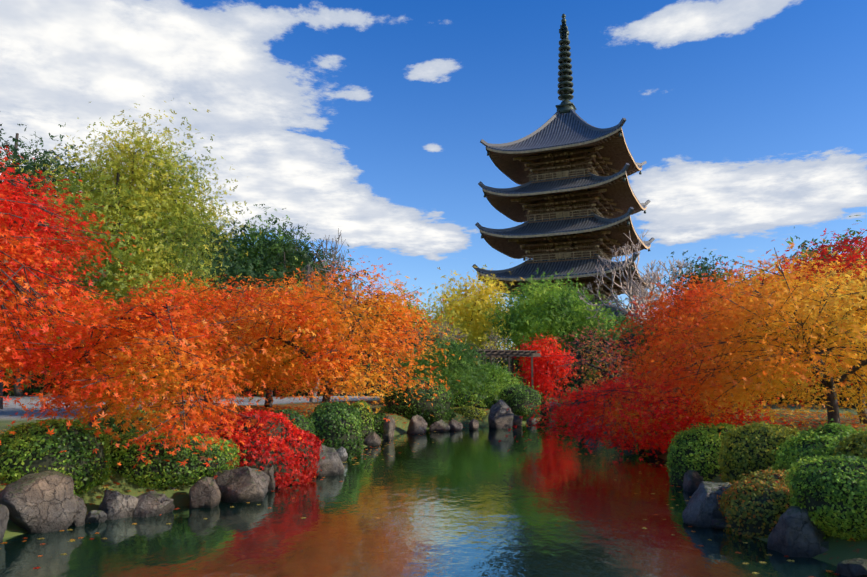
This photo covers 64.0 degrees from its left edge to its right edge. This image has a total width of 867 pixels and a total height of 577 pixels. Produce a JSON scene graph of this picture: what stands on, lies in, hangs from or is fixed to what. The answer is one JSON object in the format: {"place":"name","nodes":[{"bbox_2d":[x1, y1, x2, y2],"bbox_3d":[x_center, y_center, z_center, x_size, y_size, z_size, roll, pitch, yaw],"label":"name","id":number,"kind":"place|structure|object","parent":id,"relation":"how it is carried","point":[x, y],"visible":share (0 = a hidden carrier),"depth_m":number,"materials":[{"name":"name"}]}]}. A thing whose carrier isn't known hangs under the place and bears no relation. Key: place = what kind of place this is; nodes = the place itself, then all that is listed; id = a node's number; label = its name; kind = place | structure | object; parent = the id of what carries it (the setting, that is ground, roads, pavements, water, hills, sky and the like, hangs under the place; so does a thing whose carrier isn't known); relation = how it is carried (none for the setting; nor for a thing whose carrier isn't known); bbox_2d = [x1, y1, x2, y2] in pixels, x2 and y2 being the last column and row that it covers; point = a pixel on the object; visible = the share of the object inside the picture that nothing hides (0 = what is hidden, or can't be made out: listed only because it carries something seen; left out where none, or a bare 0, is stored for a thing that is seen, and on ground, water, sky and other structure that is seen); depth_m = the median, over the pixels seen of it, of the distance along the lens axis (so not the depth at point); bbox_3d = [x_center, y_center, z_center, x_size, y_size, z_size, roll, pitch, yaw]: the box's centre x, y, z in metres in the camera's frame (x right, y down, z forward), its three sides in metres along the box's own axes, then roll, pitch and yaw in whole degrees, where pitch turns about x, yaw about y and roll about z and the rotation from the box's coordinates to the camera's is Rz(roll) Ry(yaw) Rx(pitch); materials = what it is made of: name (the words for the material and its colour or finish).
{"place":"outdoors","nodes":[
{"label":"outdoors","id":0,"kind":"place"},
{"bbox_2d":[0,409,846,576],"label":"pond water","id":1,"kind":"structure","parent":0,"point":[479,502],"depth_m":10.93,"materials":[{"name":"liquid"}]},
{"bbox_2d":[2,419,838,576],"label":"floating leaves","id":2,"kind":"object","parent":1,"relation":"on","point":[71,540],"visible":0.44,"depth_m":11.13,"materials":[{"name":"orange plant"}]},
{"bbox_2d":[429,419,449,431],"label":"bank rock","id":3,"kind":"object","parent":1,"relation":"in","point":[441,425],"visible":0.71,"depth_m":31.69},
{"bbox_2d":[448,419,462,430],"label":"bank rock","id":4,"kind":"object","parent":1,"relation":"in","point":[454,425],"visible":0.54,"depth_m":32.15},
{"bbox_2d":[469,419,478,429],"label":"bank rock","id":5,"kind":"object","parent":1,"relation":"in","point":[473,424],"visible":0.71,"depth_m":32.58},
{"bbox_2d":[488,399,513,428],"bbox_3d":[3.271,6.418,34.019,1.301,1.929,0.967,3,-8,-24],"label":"bank rock","id":6,"kind":"object","parent":1,"relation":"in","point":[501,415],"visible":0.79,"depth_m":33.72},
{"bbox_2d":[0,392,866,565],"bbox_3d":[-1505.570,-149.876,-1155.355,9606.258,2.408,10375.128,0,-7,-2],"label":"ground","id":7,"kind":"structure","parent":0,"point":[837,552],"depth_m":24.36,"materials":[{"name":"plant"}]},
{"bbox_2d":[0,504,8,541],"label":"bank rock","id":8,"kind":"object","parent":7,"relation":"on","point":[4,514],"visible":0.9,"depth_m":10.22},
{"bbox_2d":[3,364,61,395],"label":"hedge","id":9,"kind":"object","parent":7,"relation":"on","point":[31,390],"visible":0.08,"depth_m":54.65,"materials":[{"name":"green plant"}]},
{"bbox_2d":[0,470,78,533],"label":"bank rock","id":10,"kind":"object","parent":7,"relation":"on","point":[42,502],"visible":0.88,"depth_m":10.77,"materials":[{"name":"stone"}]},
{"bbox_2d":[4,295,95,395],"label":"tree grove","id":11,"kind":"object","parent":7,"relation":"on","point":[16,390],"depth_m":53.25,"materials":[{"name":"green plant"}]},
{"bbox_2d":[0,111,107,408],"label":"dark tree","id":12,"kind":"object","parent":7,"relation":"on","point":[29,164],"visible":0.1,"depth_m":35.16,"materials":[{"name":"green plant"}]},
{"bbox_2d":[0,415,116,496],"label":"shrub","id":13,"kind":"object","parent":7,"relation":"on","point":[30,448],"visible":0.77,"depth_m":11.86,"materials":[{"name":"green plant"}]},
{"bbox_2d":[40,345,91,394],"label":"hedge","id":14,"kind":"object","parent":7,"relation":"on","point":[51,387],"depth_m":55.94,"materials":[{"name":"green plant"}]},
{"bbox_2d":[0,146,155,352],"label":"tall maple","id":15,"kind":"object","parent":7,"relation":"on","point":[32,214],"visible":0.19,"depth_m":15.78,"materials":[{"name":"red plant"}]},
{"bbox_2d":[71,495,86,526],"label":"bank rock","id":16,"kind":"object","parent":7,"relation":"on","point":[80,517],"visible":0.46,"depth_m":11.25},
{"bbox_2d":[0,158,166,434],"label":"maple","id":17,"kind":"object","parent":7,"relation":"on","point":[23,333],"visible":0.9,"depth_m":12.94,"materials":[{"name":"red plant"}]},
{"bbox_2d":[85,510,106,522],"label":"bank rock","id":18,"kind":"object","parent":7,"relation":"on","point":[96,516],"visible":0.79,"depth_m":11.41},
{"bbox_2d":[98,489,137,519],"bbox_3d":[-5.490,3.810,11.968,0.694,0.683,0.658,0,-7,-2],"label":"bank rock","id":19,"kind":"object","parent":7,"relation":"on","point":[113,505],"visible":0.6,"depth_m":11.85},
{"bbox_2d":[1,98,261,411],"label":"yellow tree","id":20,"kind":"object","parent":7,"relation":"on","point":[131,205],"visible":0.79,"depth_m":29.64,"materials":[{"name":"green plant"}]},
{"bbox_2d":[93,408,182,437],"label":"shrub","id":21,"kind":"object","parent":7,"relation":"on","point":[113,426],"visible":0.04,"depth_m":15.23,"materials":[{"name":"green plant"}]},
{"bbox_2d":[34,296,266,408],"bbox_3d":[-11.859,2.804,29.285,9.753,4.873,9.587,0,-7,-2],"label":"maple","id":22,"kind":"object","parent":7,"relation":"on","point":[186,355],"visible":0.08,"depth_m":28.79,"materials":[{"name":"orange plant"}]},
{"bbox_2d":[0,274,301,478],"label":"maple","id":23,"kind":"object","parent":7,"relation":"on","point":[122,385],"visible":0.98,"depth_m":12.29,"materials":[{"name":"orange plant"}]},
{"bbox_2d":[132,491,174,517],"bbox_3d":[-4.970,3.852,12.169,0.801,0.589,0.615,0,-7,-2],"label":"bank rock","id":24,"kind":"object","parent":7,"relation":"on","point":[151,503],"visible":0.65,"depth_m":12.05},
{"bbox_2d":[152,401,199,426],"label":"shrub","id":25,"kind":"object","parent":7,"relation":"on","point":[178,410],"depth_m":19.93,"materials":[{"name":"green plant"}]},
{"bbox_2d":[106,428,246,489],"bbox_3d":[-5.644,3.412,14.299,3.410,1.138,2.823,0,-7,-2],"label":"shrub","id":26,"kind":"object","parent":7,"relation":"on","point":[160,471],"visible":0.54,"depth_m":13.31,"materials":[{"name":"green plant"}]},
{"bbox_2d":[43,265,315,410],"bbox_3d":[-9.701,2.205,29.759,10.936,6.104,12.562,0,-7,-2],"label":"maple","id":27,"kind":"object","parent":7,"relation":"on","point":[216,308],"visible":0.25,"depth_m":28.29,"materials":[{"name":"orange plant"}]},
{"bbox_2d":[143,215,233,275],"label":"tree grove","id":28,"kind":"object","parent":7,"relation":"on","point":[211,234],"depth_m":71.72,"materials":[{"name":"green plant"}]},
{"bbox_2d":[189,476,220,508],"bbox_3d":[-4.279,3.886,12.995,0.588,0.697,0.578,0,-7,-2],"label":"bank rock","id":29,"kind":"object","parent":7,"relation":"on","point":[204,492],"visible":0.77,"depth_m":12.80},
{"bbox_2d":[181,380,240,395],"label":"hedge","id":30,"kind":"object","parent":7,"relation":"on","point":[213,390],"depth_m":56.09,"materials":[{"name":"green plant"}]},
{"bbox_2d":[175,203,277,277],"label":"tree grove","id":31,"kind":"object","parent":7,"relation":"on","point":[224,245],"visible":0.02,"depth_m":67.64,"materials":[{"name":"green plant"}]},
{"bbox_2d":[161,226,294,398],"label":"tree grove","id":32,"kind":"object","parent":7,"relation":"on","point":[249,272],"visible":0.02,"depth_m":50.82,"materials":[{"name":"green plant"}]},
{"bbox_2d":[212,466,269,502],"bbox_3d":[-3.870,3.937,13.880,1.161,0.824,1.400,0,-7,-2],"label":"bank rock","id":33,"kind":"object","parent":7,"relation":"on","point":[242,484],"visible":0.88,"depth_m":13.43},
{"bbox_2d":[193,409,324,487],"bbox_3d":[-4.279,3.671,16.051,3.478,1.827,2.538,0,-7,-2],"label":"red shrub","id":34,"kind":"object","parent":7,"relation":"on","point":[290,458],"visible":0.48,"depth_m":15.49,"materials":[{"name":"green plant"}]},
{"bbox_2d":[234,365,289,396],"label":"hedge","id":35,"kind":"object","parent":7,"relation":"on","point":[247,390],"depth_m":55.10,"materials":[{"name":"green plant"}]},
{"bbox_2d":[151,282,373,406],"bbox_3d":[-7.649,2.773,33.829,11.165,6.130,10.589,3,-8,-22],"label":"maple","id":36,"kind":"object","parent":7,"relation":"on","point":[269,402],"visible":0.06,"depth_m":32.29,"materials":[{"name":"orange plant"}]},
{"bbox_2d":[193,207,333,298],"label":"tree grove","id":37,"kind":"object","parent":7,"relation":"on","point":[252,235],"visible":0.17,"depth_m":69.69,"materials":[{"name":"green plant"}]},
{"bbox_2d":[262,465,274,490],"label":"bank rock","id":38,"kind":"object","parent":7,"relation":"on","point":[268,470],"visible":0.42,"depth_m":14.80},
{"bbox_2d":[270,409,317,437],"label":"shrub","id":39,"kind":"object","parent":7,"relation":"on","point":[302,422],"visible":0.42,"depth_m":19.38,"materials":[{"name":"green plant"}]},
{"bbox_2d":[237,204,367,294],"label":"tree grove","id":40,"kind":"object","parent":7,"relation":"on","point":[303,258],"visible":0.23,"depth_m":68.59,"materials":[{"name":"green plant"}]},
{"bbox_2d":[275,345,372,396],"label":"hedge","id":41,"kind":"object","parent":7,"relation":"on","point":[303,393],"depth_m":52.55,"materials":[{"name":"green plant"}]},
{"bbox_2d":[268,256,381,336],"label":"tree grove","id":42,"kind":"object","parent":7,"relation":"on","point":[323,286],"depth_m":58.32,"materials":[{"name":"green plant"}]},
{"bbox_2d":[311,444,344,475],"bbox_3d":[-2.824,4.342,17.443,1.201,0.978,1.167,0,-7,-2],"label":"bank rock","id":43,"kind":"object","parent":7,"relation":"on","point":[330,463],"visible":0.27,"depth_m":17.07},
{"bbox_2d":[299,228,372,401],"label":"bare tree","id":44,"kind":"object","parent":7,"relation":"on","point":[308,268],"visible":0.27,"depth_m":42.71,"materials":[{"name":"grey plant"}]},
{"bbox_2d":[308,400,365,457],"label":"shrub","id":45,"kind":"object","parent":7,"relation":"on","point":[338,425],"visible":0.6,"depth_m":20.98,"materials":[{"name":"green plant"}]},
{"bbox_2d":[201,251,476,420],"bbox_3d":[-4.335,2.030,27.898,11.439,6.607,11.264,-7,-10,44],"label":"maple","id":46,"kind":"object","parent":7,"relation":"on","point":[298,315],"visible":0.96,"depth_m":26.26,"materials":[{"name":"orange plant"}]},
{"bbox_2d":[336,446,347,461],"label":"bank rock","id":47,"kind":"object","parent":7,"relation":"on","point":[342,453],"visible":0.35,"depth_m":19.89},
{"bbox_2d":[350,400,375,438],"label":"shrub","id":48,"kind":"object","parent":7,"relation":"on","point":[367,423],"visible":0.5,"depth_m":25.34,"materials":[{"name":"green plant"}]},
{"bbox_2d":[363,431,380,445],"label":"bank rock","id":49,"kind":"object","parent":7,"relation":"on","point":[372,438],"visible":0.65,"depth_m":24.74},
{"bbox_2d":[334,266,415,330],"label":"tree grove","id":50,"kind":"object","parent":7,"relation":"on","point":[377,316],"depth_m":60.23,"materials":[{"name":"orange plant"}]},
{"bbox_2d":[372,412,386,438],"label":"shrub","id":51,"kind":"object","parent":7,"relation":"on","point":[378,417],"visible":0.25,"depth_m":27.24,"materials":[{"name":"green plant"}]},
{"bbox_2d":[382,415,394,439],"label":"bank rock","id":52,"kind":"object","parent":7,"relation":"on","point":[388,428],"visible":0.62,"depth_m":27.18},
{"bbox_2d":[344,318,456,395],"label":"tree","id":53,"kind":"object","parent":7,"relation":"on","point":[415,345],"visible":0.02,"depth_m":53.54,"materials":[{"name":"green plant"}]},
{"bbox_2d":[379,375,454,425],"bbox_3d":[-0.846,5.614,34.467,3.832,2.613,3.894,0,-7,-2],"label":"shrub","id":54,"kind":"object","parent":7,"relation":"on","point":[438,409],"visible":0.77,"depth_m":33.28,"materials":[{"name":"green plant"}]},
{"bbox_2d":[406,414,427,433],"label":"bank rock","id":55,"kind":"object","parent":7,"relation":"on","point":[417,424],"visible":0.71,"depth_m":30.29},
{"bbox_2d":[385,283,468,345],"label":"tree grove","id":56,"kind":"object","parent":7,"relation":"on","point":[410,305],"depth_m":64.80,"materials":[{"name":"orange plant"}]},
{"bbox_2d":[357,336,508,400],"bbox_3d":[0.128,4.555,39.209,9.584,3.863,8.724,0,-7,-2],"label":"tree","id":57,"kind":"object","parent":7,"relation":"on","point":[450,376],"visible":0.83,"depth_m":38.15,"materials":[{"name":"green plant"}]},
{"bbox_2d":[0,400,865,549],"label":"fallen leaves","id":58,"kind":"object","parent":7,"relation":"on","point":[371,405],"visible":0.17,"depth_m":27.37,"materials":[{"name":"orange plant"}]},
{"bbox_2d":[393,306,486,343],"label":"bare tree","id":59,"kind":"object","parent":7,"relation":"on","point":[439,333],"visible":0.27,"depth_m":57.76,"materials":[{"name":"grey plant"}]},
{"bbox_2d":[428,311,486,391],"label":"bare tree","id":60,"kind":"object","parent":7,"relation":"on","point":[452,336],"visible":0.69,"depth_m":61.78,"materials":[{"name":"grey plant"}]},
{"bbox_2d":[388,348,540,393],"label":"pergola","id":61,"kind":"object","parent":7,"relation":"on","point":[508,354],"visible":0.27,"depth_m":44.59,"materials":[{"name":"brown wood"}]},
{"bbox_2d":[453,406,486,419],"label":"shrub","id":62,"kind":"object","parent":7,"relation":"on","point":[470,412],"visible":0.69,"depth_m":35.54,"materials":[{"name":"green plant"}]},
{"bbox_2d":[418,263,527,349],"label":"yellow tree","id":63,"kind":"object","parent":7,"relation":"on","point":[471,308],"visible":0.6,"depth_m":73.72,"materials":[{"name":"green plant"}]},
{"bbox_2d":[450,389,496,408],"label":"shrub","id":64,"kind":"object","parent":7,"relation":"on","point":[480,403],"visible":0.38,"depth_m":38.06,"materials":[{"name":"green plant"}]},
{"bbox_2d":[464,319,517,368],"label":"shrub","id":65,"kind":"object","parent":7,"relation":"on","point":[495,339],"visible":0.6,"depth_m":59.65,"materials":[{"name":"grey plant"}]},
{"bbox_2d":[450,360,547,401],"bbox_3d":[3.153,5.549,40.906,6.708,2.666,7.568,0,-7,-2],"label":"bush","id":66,"kind":"object","parent":7,"relation":"on","point":[500,372],"visible":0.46,"depth_m":39.75,"materials":[{"name":"green plant"}]},
{"bbox_2d":[473,342,534,391],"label":"tree","id":67,"kind":"object","parent":7,"relation":"on","point":[516,362],"visible":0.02,"depth_m":67.92,"materials":[{"name":"green plant"}]},
{"bbox_2d":[513,415,522,425],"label":"bank rock","id":68,"kind":"object","parent":7,"relation":"on","point":[517,420],"visible":0.67,"depth_m":35.25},
{"bbox_2d":[498,383,541,420],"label":"shrub","id":69,"kind":"object","parent":7,"relation":"on","point":[519,398],"visible":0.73,"depth_m":37.45,"materials":[{"name":"green plant"}]},
{"bbox_2d":[526,417,536,424],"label":"bank rock","id":70,"kind":"object","parent":7,"relation":"on","point":[533,422],"visible":0.69,"depth_m":36.41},
{"bbox_2d":[538,389,549,414],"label":"shrub","id":71,"kind":"object","parent":7,"relation":"on","point":[544,409],"visible":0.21,"depth_m":46.32,"materials":[{"name":"green plant"}]},
{"bbox_2d":[512,332,581,403],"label":"red maple","id":72,"kind":"object","parent":7,"relation":"on","point":[544,367],"visible":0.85,"depth_m":46.20,"materials":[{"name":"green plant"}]},
{"bbox_2d":[479,268,625,391],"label":"green tree","id":73,"kind":"object","parent":7,"relation":"on","point":[555,310],"visible":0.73,"depth_m":67.47,"materials":[{"name":"green plant"}]},
{"bbox_2d":[472,13,657,323],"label":"pagoda","id":74,"kind":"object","parent":7,"relation":"on","point":[571,201],"visible":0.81,"depth_m":98.49,"materials":[{"name":"brown wood"}]},
{"bbox_2d":[562,386,577,398],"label":"shrub","id":75,"kind":"object","parent":7,"relation":"on","point":[571,389],"visible":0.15,"depth_m":44.12,"materials":[{"name":"green plant"}]},
{"bbox_2d":[527,318,637,394],"bbox_3d":[8.202,3.767,33.616,7.647,4.634,7.626,-6,-10,39],"label":"tree","id":76,"kind":"object","parent":7,"relation":"on","point":[606,366],"visible":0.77,"depth_m":33.45,"materials":[{"name":"red plant"}]},
{"bbox_2d":[549,326,621,396],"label":"tree","id":77,"kind":"object","parent":7,"relation":"on","point":[577,372],"visible":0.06,"depth_m":59.04,"materials":[{"name":"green plant"}]},
{"bbox_2d":[585,287,644,333],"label":"tree","id":78,"kind":"object","parent":7,"relation":"on","point":[606,313],"depth_m":79.12,"materials":[{"name":"green plant"}]},
{"bbox_2d":[572,314,661,387],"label":"tree","id":79,"kind":"object","parent":7,"relation":"on","point":[589,375],"visible":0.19,"depth_m":51.18,"materials":[{"name":"brown plant"}]},
{"bbox_2d":[577,230,692,329],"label":"bare cherry","id":80,"kind":"object","parent":7,"relation":"on","point":[639,291],"visible":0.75,"depth_m":62.40,"materials":[{"name":"grey plant"}]},
{"bbox_2d":[635,420,664,452],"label":"shrub","id":81,"kind":"object","parent":7,"relation":"on","point":[642,450],"visible":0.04,"depth_m":22.38,"materials":[{"name":"green plant"}]},
{"bbox_2d":[499,370,807,465],"bbox_3d":[6.367,3.703,20.991,8.407,2.439,8.579,4,-8,-27],"label":"red maple","id":82,"kind":"object","parent":7,"relation":"on","point":[665,428],"visible":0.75,"depth_m":19.64,"materials":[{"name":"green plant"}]},
{"bbox_2d":[619,318,689,398],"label":"tree","id":83,"kind":"object","parent":7,"relation":"on","point":[653,345],"depth_m":49.80,"materials":[{"name":"brown plant"}]},
{"bbox_2d":[649,446,666,455],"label":"bank rock","id":84,"kind":"object","parent":7,"relation":"on","point":[658,451],"visible":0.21,"depth_m":21.44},
{"bbox_2d":[682,470,703,492],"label":"bank rock","id":85,"kind":"object","parent":7,"relation":"on","point":[693,480],"visible":0.58,"depth_m":14.64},
{"bbox_2d":[653,248,738,317],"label":"tree","id":86,"kind":"object","parent":7,"relation":"on","point":[704,268],"visible":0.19,"depth_m":85.33,"materials":[{"name":"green plant"}]},
{"bbox_2d":[664,419,736,484],"bbox_3d":[6.404,3.947,15.974,2.294,1.860,1.574,0,-7,-2],"label":"hedge","id":87,"kind":"object","parent":7,"relation":"on","point":[694,448],"visible":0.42,"depth_m":15.62,"materials":[{"name":"green plant"}]},
{"bbox_2d":[682,481,731,527],"bbox_3d":[4.706,3.675,11.499,1.356,0.878,0.678,2,-8,-17],"label":"bank rock","id":88,"kind":"object","parent":7,"relation":"on","point":[701,508],"visible":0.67,"depth_m":11.25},
{"bbox_2d":[586,255,856,418],"bbox_3d":[10.829,1.976,27.080,10.335,6.377,10.785,0,-7,-2],"label":"orange maple","id":89,"kind":"object","parent":7,"relation":"on","point":[660,313],"visible":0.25,"depth_m":26.79,"materials":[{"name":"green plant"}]},
{"bbox_2d":[711,518,731,529],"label":"bank rock","id":90,"kind":"object","parent":7,"relation":"on","point":[719,523],"visible":0.27,"depth_m":10.97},
{"bbox_2d":[577,238,866,435],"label":"maple","id":91,"kind":"object","parent":7,"relation":"on","point":[770,323],"visible":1,"depth_m":16.04,"materials":[{"name":"orange plant"}]},
{"bbox_2d":[651,252,814,358],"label":"tree","id":92,"kind":"object","parent":7,"relation":"on","point":[796,257],"depth_m":46.12,"materials":[{"name":"orange plant"}]},
{"bbox_2d":[714,256,758,308],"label":"tree","id":93,"kind":"object","parent":7,"relation":"on","point":[753,275],"depth_m":79.80,"materials":[{"name":"green plant"}]},
{"bbox_2d":[717,467,793,538],"bbox_3d":[5.503,3.370,11.035,2.088,0.981,1.702,0,-7,-2],"label":"shrub","id":94,"kind":"object","parent":7,"relation":"on","point":[754,505],"visible":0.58,"depth_m":10.59,"materials":[{"name":"green plant"}]},
{"bbox_2d":[715,421,800,483],"bbox_3d":[6.704,3.307,13.732,2.268,1.364,1.592,0,-7,-2],"label":"hedge","id":95,"kind":"object","parent":7,"relation":"on","point":[747,449],"visible":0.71,"depth_m":13.44,"materials":[{"name":"green plant"}]},
{"bbox_2d":[748,364,791,403],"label":"hedge","id":96,"kind":"object","parent":7,"relation":"on","point":[780,402],"depth_m":39.46,"materials":[{"name":"green plant"}]},
{"bbox_2d":[718,223,866,423],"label":"red maple","id":97,"kind":"object","parent":7,"relation":"on","point":[848,249],"visible":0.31,"depth_m":21.66,"materials":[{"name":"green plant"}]},
{"bbox_2d":[767,506,825,557],"bbox_3d":[5.049,3.403,9.576,0.743,0.795,0.717,0,-7,-2],"label":"bank rock","id":98,"kind":"object","parent":7,"relation":"on","point":[796,532],"visible":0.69,"depth_m":9.33,"materials":[{"name":"stone"}]},
{"bbox_2d":[756,215,866,393],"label":"tree","id":99,"kind":"object","parent":7,"relation":"on","point":[829,248],"visible":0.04,"depth_m":40.48,"materials":[{"name":"red plant"}]},
{"bbox_2d":[771,300,857,404],"bbox_3d":[24.405,4.211,38.330,11.416,7.739,7.149,0,-7,-2],"label":"hedge","id":100,"kind":"object","parent":7,"relation":"on","point":[817,399],"depth_m":36.98,"materials":[{"name":"green plant"}]},
{"bbox_2d":[769,418,865,473],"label":"hedge","id":101,"kind":"object","parent":7,"relation":"on","point":[812,442],"visible":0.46,"depth_m":12.38,"materials":[{"name":"green plant"}]},
{"bbox_2d":[776,227,864,281],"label":"tree","id":102,"kind":"object","parent":7,"relation":"on","point":[804,243],"visible":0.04,"depth_m":61.34,"materials":[{"name":"green plant"}]},
{"bbox_2d":[780,452,866,541],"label":"shrub","id":103,"kind":"object","parent":7,"relation":"on","point":[829,493],"visible":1,"depth_m":9.19,"materials":[{"name":"green plant"}]},
{"bbox_2d":[819,541,828,553],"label":"bank rock","id":104,"kind":"object","parent":7,"relation":"on","point":[825,546],"visible":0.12,"depth_m":9.25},
{"bbox_2d":[831,323,866,408],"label":"hedge","id":105,"kind":"object","parent":7,"relation":"on","point":[850,398],"depth_m":33.09,"materials":[{"name":"orange plant"}]},
{"bbox_2d":[833,427,866,458],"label":"hedge","id":106,"kind":"object","parent":7,"relation":"on","point":[855,444],"visible":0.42,"depth_m":11.40,"materials":[{"name":"green plant"}]},
{"bbox_2d":[835,558,866,576],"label":"bank rock","id":107,"kind":"object","parent":7,"relation":"on","point":[855,567],"visible":0.92,"depth_m":8.32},
{"bbox_2d":[0,0,866,348],"label":"sky","id":108,"kind":"structure","parent":0,"point":[368,120],"materials":[{"name":"blue"}]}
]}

